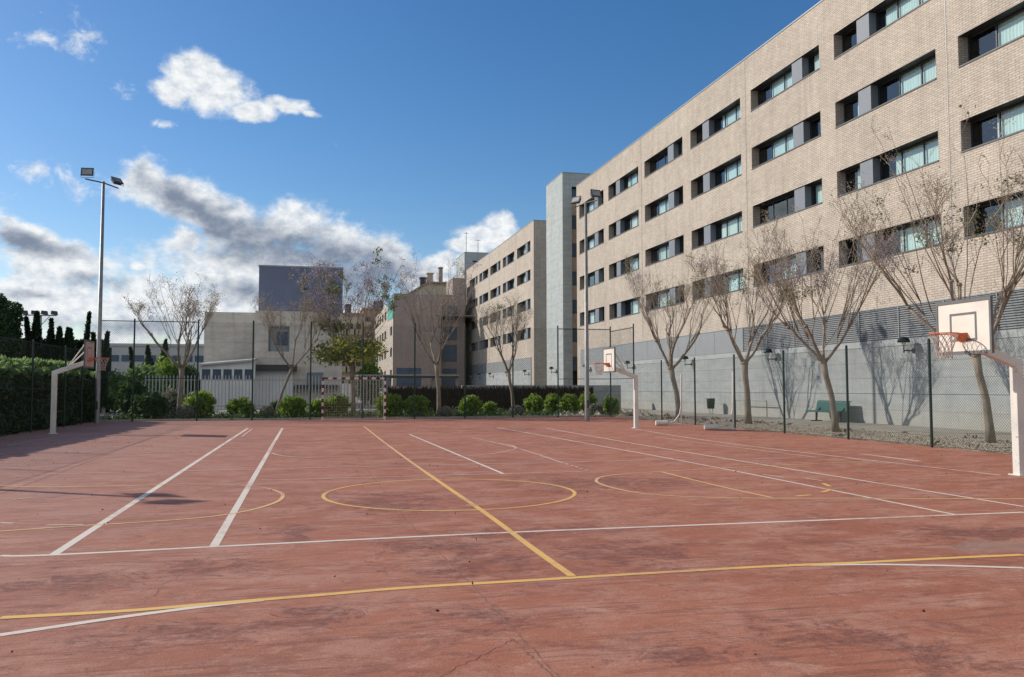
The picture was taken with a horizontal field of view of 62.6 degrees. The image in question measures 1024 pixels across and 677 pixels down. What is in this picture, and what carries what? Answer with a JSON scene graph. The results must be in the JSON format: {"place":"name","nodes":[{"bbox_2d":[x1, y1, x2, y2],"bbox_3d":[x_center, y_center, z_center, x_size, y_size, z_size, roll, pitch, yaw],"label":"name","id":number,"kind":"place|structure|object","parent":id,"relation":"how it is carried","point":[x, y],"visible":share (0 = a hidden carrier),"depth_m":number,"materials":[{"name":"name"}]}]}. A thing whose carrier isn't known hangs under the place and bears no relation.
{"place":"outdoors","nodes":[
{"label":"outdoors","id":0,"kind":"place"},
{"bbox_2d":[100,399,378,414],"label":"path","id":1,"kind":"structure","parent":0,"point":[223,411],"depth_m":55.69,"materials":[{"name":"grey concrete"}]},
{"bbox_2d":[23,315,30,357],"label":"cypress tree","id":2,"kind":"object","parent":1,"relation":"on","point":[27,325],"visible":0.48,"depth_m":48.78,"materials":[{"name":"green plant"}]},
{"bbox_2d":[34,310,43,359],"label":"cypress tree","id":3,"kind":"object","parent":1,"relation":"on","point":[38,334],"visible":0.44,"depth_m":48.90,"materials":[{"name":"green plant"}]},
{"bbox_2d":[48,317,54,360],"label":"cypress tree","id":4,"kind":"object","parent":1,"relation":"on","point":[51,324],"visible":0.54,"depth_m":49.08,"materials":[{"name":"green plant"}]},
{"bbox_2d":[19,337,111,412],"bbox_3d":[-27.409,2.342,51.887,5.201,4.756,2.160,1,-3,-14],"label":"hedge","id":5,"kind":"object","parent":1,"relation":"on","point":[79,344],"visible":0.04,"depth_m":51.37,"materials":[{"name":"green plant"}]},
{"bbox_2d":[68,327,75,362],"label":"cypress tree","id":6,"kind":"object","parent":1,"relation":"on","point":[71,343],"visible":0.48,"depth_m":49.30,"materials":[{"name":"green plant"}]},
{"bbox_2d":[81,311,91,370],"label":"cypress tree","id":7,"kind":"object","parent":1,"relation":"on","point":[87,335],"visible":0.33,"depth_m":49.56,"materials":[{"name":"green plant"}]},
{"bbox_2d":[100,330,109,412],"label":"cypress tree","id":8,"kind":"object","parent":1,"relation":"on","point":[104,374],"visible":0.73,"depth_m":49.61,"materials":[{"name":"green plant"}]},
{"bbox_2d":[100,368,131,411],"bbox_3d":[-24.212,3.218,51.593,2.630,2.807,2.757,1,-3,-14],"label":"garden shrub","id":9,"kind":"object","parent":1,"relation":"on","point":[114,389],"visible":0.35,"depth_m":50.98,"materials":[{"name":"green plant"}]},
{"bbox_2d":[122,362,165,394],"bbox_3d":[-24.459,3.188,55.764,3.029,3.376,2.953,1,-3,-14],"label":"garden shrub","id":10,"kind":"object","parent":1,"relation":"on","point":[146,370],"visible":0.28,"depth_m":55.35,"materials":[{"name":"green plant"}]},
{"bbox_2d":[109,343,203,374],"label":"hall","id":11,"kind":"structure","parent":1,"relation":"on","point":[193,360],"depth_m":104.16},
{"bbox_2d":[154,354,188,392],"bbox_3d":[-24.317,3.100,59.884,2.661,4.045,2.469,1,-3,-14],"label":"garden shrub","id":12,"kind":"object","parent":1,"relation":"on","point":[162,368],"visible":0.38,"depth_m":59.31,"materials":[{"name":"green plant"}]},
{"bbox_2d":[173,363,200,396],"bbox_3d":[-23.140,3.428,60.155,2.416,3.437,2.668,-3,-4,40],"label":"garden shrub","id":13,"kind":"object","parent":1,"relation":"on","point":[190,371],"visible":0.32,"depth_m":59.71,"materials":[{"name":"green plant"}]},
{"bbox_2d":[199,358,256,408],"bbox_3d":[-20.694,3.239,61.658,3.851,3.905,5.250,1,-3,-14],"label":"glazed annex","id":14,"kind":"object","parent":1,"relation":"on","point":[239,364],"visible":0.66,"depth_m":59.44,"materials":[{"name":"white paint"}]},
{"bbox_2d":[145,375,382,410],"bbox_3d":[-15.549,3.507,53.802,14.764,2.338,0.142,1,-3,-14],"label":"palisade fence","id":15,"kind":"object","parent":1,"relation":"on","point":[360,405],"visible":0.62,"depth_m":53.68,"materials":[{"name":"metal"}]},
{"bbox_2d":[204,265,343,407],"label":"concrete hall","id":16,"kind":"structure","parent":1,"relation":"on","point":[281,285],"depth_m":64.56,"materials":[{"name":"grey concrete"}]},
{"bbox_2d":[355,359,383,404],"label":"garden shrub","id":17,"kind":"object","parent":1,"relation":"on","point":[369,371],"visible":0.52,"depth_m":73.65,"materials":[{"name":"green plant"}]},
{"bbox_2d":[355,375,459,388],"bbox_3d":[-7.613,3.836,60.265,6.989,2.416,5.030,1,-3,-14],"label":"entrance canopy","id":18,"kind":"object","parent":1,"relation":"on","point":[420,376],"visible":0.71,"depth_m":58.08,"materials":[{"name":"metal"}]},
{"bbox_2d":[461,385,620,407],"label":"wall","id":19,"kind":"structure","parent":1,"relation":"on","point":[603,393],"depth_m":55.80,"materials":[{"name":"concrete"}]},
{"bbox_2d":[100,415,503,419],"bbox_3d":[-10.120,4.146,44.593,29.350,0.070,9.230,1,-3,-14],"label":"planting bed","id":20,"kind":"object","parent":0,"point":[101,417],"visible":0.08,"depth_m":43.74,"materials":[{"name":"soil"}]},
{"bbox_2d":[115,371,147,417],"bbox_3d":[-18.356,2.765,40.740,1.524,2.418,1.400,1,-3,-14],"label":"dark shrub","id":21,"kind":"object","parent":20,"relation":"on","point":[127,398],"visible":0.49,"depth_m":40.41,"materials":[{"name":"green plant"}]},
{"bbox_2d":[128,389,169,418],"bbox_3d":[-17.289,3.165,40.135,1.697,1.541,1.845,-3,-5,43],"label":"dark shrub","id":22,"kind":"object","parent":20,"relation":"on","point":[149,407],"visible":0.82,"depth_m":39.80,"materials":[{"name":"green plant"}]},
{"bbox_2d":[119,270,224,413],"bbox_3d":[-16.871,0.352,42.490,4.715,7.422,4.877,-1,-3,9],"label":"jacaranda tree","id":23,"kind":"object","parent":20,"relation":"on","point":[194,305],"visible":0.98,"depth_m":42.01,"materials":[{"name":"brown plant"}]},
{"bbox_2d":[161,386,187,416],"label":"dark shrub","id":24,"kind":"object","parent":20,"relation":"on","point":[173,400],"visible":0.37,"depth_m":42.70,"materials":[{"name":"green plant"}]},
{"bbox_2d":[177,404,194,418],"bbox_3d":[-15.470,3.501,39.947,0.816,0.808,0.770,1,-3,-14],"label":"clipped ball","id":25,"kind":"object","parent":20,"relation":"on","point":[182,413],"visible":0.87,"depth_m":39.73,"materials":[{"name":"green plant"}]},
{"bbox_2d":[183,390,216,416],"bbox_3d":[-15.135,3.202,40.825,1.669,1.529,1.719,1,-3,-14],"label":"bush","id":26,"kind":"object","parent":20,"relation":"on","point":[203,402],"visible":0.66,"depth_m":40.51,"materials":[{"name":"green plant"}]},
{"bbox_2d":[225,396,255,416],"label":"bush","id":27,"kind":"object","parent":20,"relation":"on","point":[245,407],"visible":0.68,"depth_m":40.78,"materials":[{"name":"green plant"}]},
{"bbox_2d":[247,287,331,413],"bbox_3d":[-11.409,0.748,43.601,4.666,6.768,3.451,1,-3,-14],"label":"jacaranda tree","id":28,"kind":"object","parent":20,"relation":"on","point":[272,314],"visible":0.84,"depth_m":43.63,"materials":[{"name":"brown plant"}]},
{"bbox_2d":[278,395,307,417],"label":"bush","id":29,"kind":"object","parent":20,"relation":"on","point":[290,402],"visible":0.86,"depth_m":41.43,"materials":[{"name":"green plant"}]},
{"bbox_2d":[306,398,326,415],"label":"bush","id":30,"kind":"object","parent":20,"relation":"on","point":[315,405],"visible":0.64,"depth_m":42.12,"materials":[{"name":"green plant"}]},
{"bbox_2d":[325,393,353,416],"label":"bush","id":31,"kind":"object","parent":20,"relation":"on","point":[335,400],"visible":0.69,"depth_m":42.50,"materials":[{"name":"green plant"}]},
{"bbox_2d":[284,247,406,414],"bbox_3d":[-8.427,-0.259,44.305,5.521,8.832,5.885,-2,-4,27],"label":"jacaranda tree","id":32,"kind":"object","parent":20,"relation":"on","point":[342,351],"visible":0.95,"depth_m":43.67,"materials":[{"name":"brown plant"}]},
{"bbox_2d":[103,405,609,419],"bbox_3d":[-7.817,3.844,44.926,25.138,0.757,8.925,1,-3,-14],"label":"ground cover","id":33,"kind":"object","parent":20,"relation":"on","point":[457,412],"visible":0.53,"depth_m":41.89,"materials":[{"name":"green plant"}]},
{"bbox_2d":[100,415,612,421],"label":"kerb","id":34,"kind":"structure","parent":20,"relation":"on","point":[134,420],"depth_m":40.27,"materials":[{"name":"grey concrete"}]},
{"bbox_2d":[374,392,405,416],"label":"bush","id":35,"kind":"object","parent":20,"relation":"on","point":[394,403],"visible":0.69,"depth_m":42.68,"materials":[{"name":"green plant"}]},
{"bbox_2d":[404,394,430,414],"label":"bush","id":36,"kind":"object","parent":20,"relation":"on","point":[422,404],"visible":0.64,"depth_m":42.85,"materials":[{"name":"green plant"}]},
{"bbox_2d":[389,251,481,414],"bbox_3d":[-4.142,-0.311,45.365,4.954,9.049,5.692,1,-3,-14],"label":"jacaranda tree","id":37,"kind":"object","parent":20,"relation":"on","point":[436,363],"visible":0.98,"depth_m":45.20,"materials":[{"name":"brown plant"}]},
{"bbox_2d":[458,395,481,415],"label":"bush","id":38,"kind":"object","parent":20,"relation":"on","point":[471,399],"visible":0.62,"depth_m":43.74,"materials":[{"name":"green plant"}]},
{"bbox_2d":[387,384,593,411],"bbox_3d":[-1.136,3.695,51.055,12.820,1.869,0.333,1,-3,-14],"label":"heather screen","id":39,"kind":"object","parent":20,"relation":"on","point":[502,397],"visible":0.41,"depth_m":50.90,"materials":[{"name":"plant"}]},
{"bbox_2d":[469,292,533,405],"bbox_3d":[-0.220,0.863,46.785,4.072,6.868,4.760,1,-3,-14],"label":"jacaranda tree","id":40,"kind":"object","parent":20,"relation":"on","point":[515,320],"visible":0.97,"depth_m":46.62,"materials":[{"name":"brown plant"}]},
{"bbox_2d":[523,393,544,414],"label":"bush","id":41,"kind":"object","parent":20,"relation":"on","point":[534,400],"visible":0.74,"depth_m":45.39,"materials":[{"name":"green plant"}]},
{"bbox_2d":[556,393,580,411],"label":"bush","id":42,"kind":"object","parent":20,"relation":"on","point":[564,402],"visible":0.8,"depth_m":45.38,"materials":[{"name":"green plant"}]},
{"bbox_2d":[543,408,656,415],"bbox_3d":[4.472,4.034,46.995,6.074,0.397,7.016,1,-3,-14],"label":"rubble","id":43,"kind":"object","parent":20,"relation":"on","point":[645,413],"visible":0.38,"depth_m":44.58,"materials":[{"name":"stone"}]},
{"bbox_2d":[342,304,364,396],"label":"apartment block","id":44,"kind":"structure","parent":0,"point":[345,371],"depth_m":147.62,"materials":[{"name":"concrete"}]},
{"bbox_2d":[359,301,383,368],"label":"apartment block","id":45,"kind":"structure","parent":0,"point":[366,319],"depth_m":173.33,"materials":[{"name":"brick"}]},
{"bbox_2d":[0,0,820,343],"label":"sky","id":46,"kind":"structure","parent":0,"point":[240,136],"materials":[{"name":"blue"}]},
{"bbox_2d":[466,220,546,384],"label":"brick building","id":47,"kind":"structure","parent":0,"point":[515,263],"depth_m":97.12,"materials":[{"name":"beige brick"}]},
{"bbox_2d":[0,417,1023,676],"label":"court","id":48,"kind":"object","parent":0,"point":[866,619],"visible":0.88,"depth_m":7.65,"materials":[{"name":"concrete"}]},
{"bbox_2d":[0,337,95,435],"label":"chain link fence","id":49,"kind":"object","parent":48,"relation":"on","point":[82,388],"visible":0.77,"depth_m":30.11,"materials":[{"name":"metal"}]},
{"bbox_2d":[48,340,108,433],"bbox_3d":[-14.453,1.633,28.252,1.722,3.125,1.150,-1,-3,10],"label":"basketball hoop","id":50,"kind":"object","parent":48,"relation":"on","point":[89,352],"visible":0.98,"depth_m":27.97,"materials":[{"name":"white metal"}]},
{"bbox_2d":[80,168,123,422],"bbox_3d":[-17.881,-1.789,36.601,0.513,11.003,2.086,-1,-4,23],"label":"floodlight pole","id":51,"kind":"object","parent":48,"relation":"on","point":[90,172],"visible":0.95,"depth_m":36.47,"materials":[{"name":"metal"}]},
{"bbox_2d":[0,424,559,676],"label":"court joints and cracks","id":52,"kind":"object","parent":48,"relation":"on","point":[542,659],"visible":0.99,"depth_m":6.06,"materials":[{"name":"concrete"}]},
{"bbox_2d":[321,377,385,419],"bbox_3d":[-7.511,2.853,39.945,2.975,2.000,0.760,1,-3,-14],"label":"football goal","id":53,"kind":"object","parent":48,"relation":"on","point":[360,398],"visible":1,"depth_m":39.95,"materials":[{"name":"red paint"}]},
{"bbox_2d":[100,318,611,421],"bbox_3d":[-6.757,1.595,40.985,24.504,4.730,1.131,1,-3,-14],"label":"chain link fence","id":54,"kind":"object","parent":48,"relation":"on","point":[402,370],"visible":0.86,"depth_m":40.38,"materials":[{"name":"metal"}]},
{"bbox_2d":[0,425,917,524],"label":"faded court lines","id":55,"kind":"object","parent":48,"relation":"on","point":[272,445],"visible":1,"depth_m":17.56,"materials":[{"name":"paint"}]},
{"bbox_2d":[3,426,1001,530],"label":"faded yellow court lines","id":56,"kind":"object","parent":48,"relation":"on","point":[403,456],"visible":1,"depth_m":11.91,"materials":[{"name":"paint"}]},
{"bbox_2d":[0,428,1023,635],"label":"white court lines","id":57,"kind":"object","parent":48,"relation":"on","point":[219,536],"visible":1,"depth_m":9.13,"materials":[{"name":"paint"}]},
{"bbox_2d":[0,472,1023,618],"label":"yellow court lines","id":58,"kind":"object","parent":48,"relation":"on","point":[561,568],"visible":1,"depth_m":6.90,"materials":[{"name":"paint"}]},
{"bbox_2d":[570,189,601,420],"bbox_3d":[3.356,-1.429,38.092,0.552,10.403,1.882,2,-4,-28],"label":"floodlight pole","id":59,"kind":"object","parent":48,"relation":"on","point":[576,200],"visible":0.95,"depth_m":37.88,"materials":[{"name":"metal"}]},
{"bbox_2d":[593,347,638,427],"bbox_3d":[3.850,1.831,31.017,1.722,3.005,1.150,-1,-3,10],"label":"basketball hoop","id":60,"kind":"object","parent":48,"relation":"on","point":[609,360],"visible":1,"depth_m":31.18,"materials":[{"name":"white metal"}]},
{"bbox_2d":[655,374,683,424],"bbox_3d":[6.223,2.414,33.280,1.102,2.041,0.200,0,-3,0],"label":"net post","id":61,"kind":"object","parent":48,"relation":"on","point":[661,422],"visible":1,"depth_m":33.17,"materials":[{"name":"white metal"}]},
{"bbox_2d":[704,372,735,429],"bbox_3d":[7.335,2.205,29.748,1.102,2.041,0.200,0,-3,0],"label":"net post","id":62,"kind":"object","parent":48,"relation":"on","point":[711,426],"visible":1,"depth_m":29.64,"materials":[{"name":"white metal"}]},
{"bbox_2d":[610,324,1023,452],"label":"chain link fence","id":63,"kind":"object","parent":48,"relation":"on","point":[929,365],"visible":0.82,"depth_m":24.44,"materials":[{"name":"metal"}]},
{"bbox_2d":[929,296,1023,475],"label":"basketball hoop","id":64,"kind":"object","parent":48,"relation":"on","point":[964,326],"visible":1,"depth_m":14.31,"materials":[{"name":"white metal"}]},
{"bbox_2d":[613,413,1011,453],"bbox_3d":[11.490,2.987,25.278,3.530,0.065,60.000,1,-3,-14],"label":"gravel bed","id":65,"kind":"object","parent":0,"point":[852,438],"visible":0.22,"depth_m":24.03,"materials":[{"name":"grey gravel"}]},
{"bbox_2d":[602,395,620,414],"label":"bush","id":66,"kind":"object","parent":65,"relation":"on","point":[604,405],"visible":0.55,"depth_m":45.40,"materials":[{"name":"green plant"}]},
{"bbox_2d":[623,250,731,417],"bbox_3d":[8.143,-0.322,42.166,5.364,8.681,6.128,1,-3,-14],"label":"jacaranda tree","id":67,"kind":"object","parent":65,"relation":"on","point":[651,325],"visible":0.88,"depth_m":41.98,"materials":[{"name":"brown plant"}]},
{"bbox_2d":[685,237,821,423],"bbox_3d":[9.644,-0.516,34.386,4.908,8.137,5.165,3,-4,-38],"label":"jacaranda tree","id":68,"kind":"object","parent":65,"relation":"on","point":[728,330],"visible":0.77,"depth_m":34.32,"materials":[{"name":"brown plant"}]},
{"bbox_2d":[740,191,902,431],"bbox_3d":[10.444,-0.799,28.160,5.322,7.985,4.644,0,-3,4],"label":"jacaranda tree","id":69,"kind":"object","parent":65,"relation":"on","point":[779,275],"visible":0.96,"depth_m":28.16,"materials":[{"name":"brown plant"}]},
{"bbox_2d":[828,95,1023,443],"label":"jacaranda tree","id":70,"kind":"object","parent":65,"relation":"on","point":[1004,297],"visible":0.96,"depth_m":22.73,"materials":[{"name":"brown plant"}]},
{"bbox_2d":[621,408,1011,440],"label":"walkway","id":71,"kind":"structure","parent":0,"point":[741,417],"depth_m":31.26,"materials":[{"name":"grey concrete"}]},
{"bbox_2d":[806,400,851,422],"bbox_3d":[13.417,3.086,35.735,0.676,0.892,2.300,1,-3,-14],"label":"bench","id":72,"kind":"object","parent":71,"relation":"on","point":[839,405],"visible":0.67,"depth_m":36.00,"materials":[{"name":"teal metal"}]},
{"label":"ground","id":73,"kind":"structure","parent":0,"visible":0},
{"bbox_2d":[0,293,23,358],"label":"tree","id":74,"kind":"object","parent":73,"relation":"on","point":[11,317],"visible":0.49,"depth_m":46.05,"materials":[{"name":"green plant"}]},
{"bbox_2d":[0,362,95,435],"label":"clipped hedge","id":75,"kind":"object","parent":73,"relation":"on","point":[42,375],"visible":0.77,"depth_m":30.25,"materials":[{"name":"green plant"}]},
{"bbox_2d":[0,354,90,380],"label":"laurel shrub","id":76,"kind":"object","parent":75,"relation":"on","point":[23,360],"visible":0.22,"depth_m":30.80,"materials":[{"name":"green plant"}]},
{"bbox_2d":[371,278,494,392],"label":"office building","id":77,"kind":"structure","parent":73,"relation":"on","point":[452,358],"depth_m":114.89,"materials":[{"name":"beige concrete"}]},
{"bbox_2d":[407,267,446,294],"bbox_3d":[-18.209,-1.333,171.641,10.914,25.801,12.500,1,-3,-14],"label":"chimneys","id":78,"kind":"object","parent":77,"relation":"on","point":[423,282],"visible":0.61,"depth_m":167.18,"materials":[{"name":"concrete"}]},
{"bbox_2d":[456,232,487,323],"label":"stair tower","id":79,"kind":"structure","parent":73,"relation":"on","point":[469,258],"depth_m":124.82,"materials":[{"name":"concrete"}]},
{"bbox_2d":[546,172,590,384],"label":"stair tower","id":80,"kind":"structure","parent":73,"relation":"on","point":[561,246],"depth_m":74.35,"materials":[{"name":"concrete"}]},
{"bbox_2d":[572,189,576,370],"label":"stair window","id":81,"kind":"structure","parent":80,"relation":"in","point":[574,217],"depth_m":74.24,"materials":[{"name":"black glass"}]},
{"bbox_2d":[576,0,1023,431],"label":"brick building","id":82,"kind":"structure","parent":73,"relation":"on","point":[774,122],"depth_m":37.66,"materials":[{"name":"beige brick"}]},
{"bbox_2d":[579,231,603,254],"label":"window","id":83,"kind":"structure","parent":82,"relation":"in","point":[596,240],"depth_m":67.52,"materials":[{"name":"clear glass"}]},
{"bbox_2d":[581,308,603,325],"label":"window","id":84,"kind":"structure","parent":82,"relation":"in","point":[597,316],"depth_m":66.88,"materials":[{"name":"clear glass"}]},
{"bbox_2d":[608,171,637,200],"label":"window","id":85,"kind":"structure","parent":82,"relation":"in","point":[620,184],"depth_m":62.37,"materials":[{"name":"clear glass"}]},
{"bbox_2d":[609,213,638,239],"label":"window","id":86,"kind":"structure","parent":82,"relation":"in","point":[620,225],"depth_m":62.23,"materials":[{"name":"clear glass"}]},
{"bbox_2d":[609,256,638,279],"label":"window","id":87,"kind":"structure","parent":82,"relation":"in","point":[621,265],"depth_m":62.05,"materials":[{"name":"clear glass"}]},
{"bbox_2d":[609,298,639,319],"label":"window","id":88,"kind":"structure","parent":82,"relation":"in","point":[621,305],"depth_m":61.87,"materials":[{"name":"clear glass"}]},
{"bbox_2d":[644,142,682,177],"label":"window","id":89,"kind":"structure","parent":82,"relation":"in","point":[673,151],"depth_m":53.51,"materials":[{"name":"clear glass"}]},
{"bbox_2d":[645,189,682,221],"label":"window","id":90,"kind":"structure","parent":82,"relation":"in","point":[673,200],"depth_m":53.72,"materials":[{"name":"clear glass"}]},
{"bbox_2d":[645,238,683,266],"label":"window","id":91,"kind":"structure","parent":82,"relation":"in","point":[672,249],"depth_m":53.63,"materials":[{"name":"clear glass"}]},
{"bbox_2d":[647,287,683,310],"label":"window","id":92,"kind":"structure","parent":82,"relation":"in","point":[671,290],"depth_m":53.40,"materials":[{"name":"clear glass"}]},
{"bbox_2d":[690,103,739,149],"bbox_3d":[11.708,-12.107,47.868,0.575,1.135,6.046,1,-3,-14],"label":"window","id":93,"kind":"structure","parent":82,"relation":"in","point":[707,128],"depth_m":47.81,"materials":[{"name":"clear glass"}]},
{"bbox_2d":[691,159,740,199],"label":"window","id":94,"kind":"structure","parent":82,"relation":"in","point":[709,179],"depth_m":48.19,"materials":[{"name":"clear glass"}]},
{"bbox_2d":[691,214,741,249],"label":"window","id":95,"kind":"structure","parent":82,"relation":"in","point":[733,226],"depth_m":47.51,"materials":[{"name":"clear glass"}]},
{"bbox_2d":[698,271,742,299],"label":"window","id":96,"kind":"structure","parent":82,"relation":"in","point":[735,282],"depth_m":46.44,"materials":[{"name":"clear glass"}]},
{"bbox_2d":[750,51,818,111],"bbox_3d":[13.385,-12.515,40.939,0.575,1.135,6.046,1,-3,-14],"label":"window","id":97,"kind":"structure","parent":82,"relation":"in","point":[801,68],"depth_m":40.06,"materials":[{"name":"clear glass"}]},
{"bbox_2d":[751,116,820,169],"bbox_3d":[13.389,-9.470,40.761,0.576,1.135,6.046,1,-3,-14],"label":"window","id":98,"kind":"structure","parent":82,"relation":"in","point":[801,134],"depth_m":40.27,"materials":[{"name":"grey glass"}]},
{"bbox_2d":[752,182,822,227],"bbox_3d":[13.393,-6.426,40.582,0.575,1.135,6.046,1,-3,-14],"label":"window","id":99,"kind":"structure","parent":82,"relation":"in","point":[804,200],"depth_m":39.19,"materials":[{"name":"grey glass"}]},
{"bbox_2d":[754,248,823,286],"bbox_3d":[13.397,-3.381,40.404,0.575,1.135,6.046,1,-3,-14],"label":"window","id":100,"kind":"structure","parent":82,"relation":"in","point":[803,254],"depth_m":39.06,"materials":[{"name":"grey glass"}]},
{"bbox_2d":[834,0,929,59],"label":"window","id":101,"kind":"structure","parent":82,"relation":"in","point":[865,25],"depth_m":34.53,"materials":[{"name":"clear glass"}]},
{"bbox_2d":[835,55,935,128],"bbox_3d":[15.067,-9.879,33.833,0.576,1.135,6.046,1,-3,-14],"label":"window","id":102,"kind":"structure","parent":82,"relation":"in","point":[915,77],"depth_m":33.30,"materials":[{"name":"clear glass"}]},
{"bbox_2d":[837,136,938,197],"bbox_3d":[15.070,-6.834,33.654,0.575,1.135,6.046,1,-3,-14],"label":"window","id":103,"kind":"structure","parent":82,"relation":"in","point":[921,152],"depth_m":33.17,"materials":[{"name":"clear glass"}]},
{"bbox_2d":[841,217,940,266],"bbox_3d":[15.074,-3.789,33.476,0.576,1.135,6.046,1,-3,-14],"label":"window","id":104,"kind":"structure","parent":82,"relation":"in","point":[910,244],"depth_m":32.90,"materials":[{"name":"grey glass"}]},
{"bbox_2d":[958,8,1023,67],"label":"window","id":105,"kind":"structure","parent":82,"relation":"in","point":[1007,30],"depth_m":28.34,"materials":[{"name":"white glass"}]},
{"bbox_2d":[961,101,1023,152],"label":"window","id":106,"kind":"structure","parent":82,"relation":"in","point":[1011,129],"depth_m":28.21,"materials":[{"name":"white glass"}]},
{"bbox_2d":[965,194,1023,238],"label":"window","id":107,"kind":"structure","parent":82,"relation":"in","point":[1015,201],"depth_m":28.08,"materials":[{"name":"white glass"}]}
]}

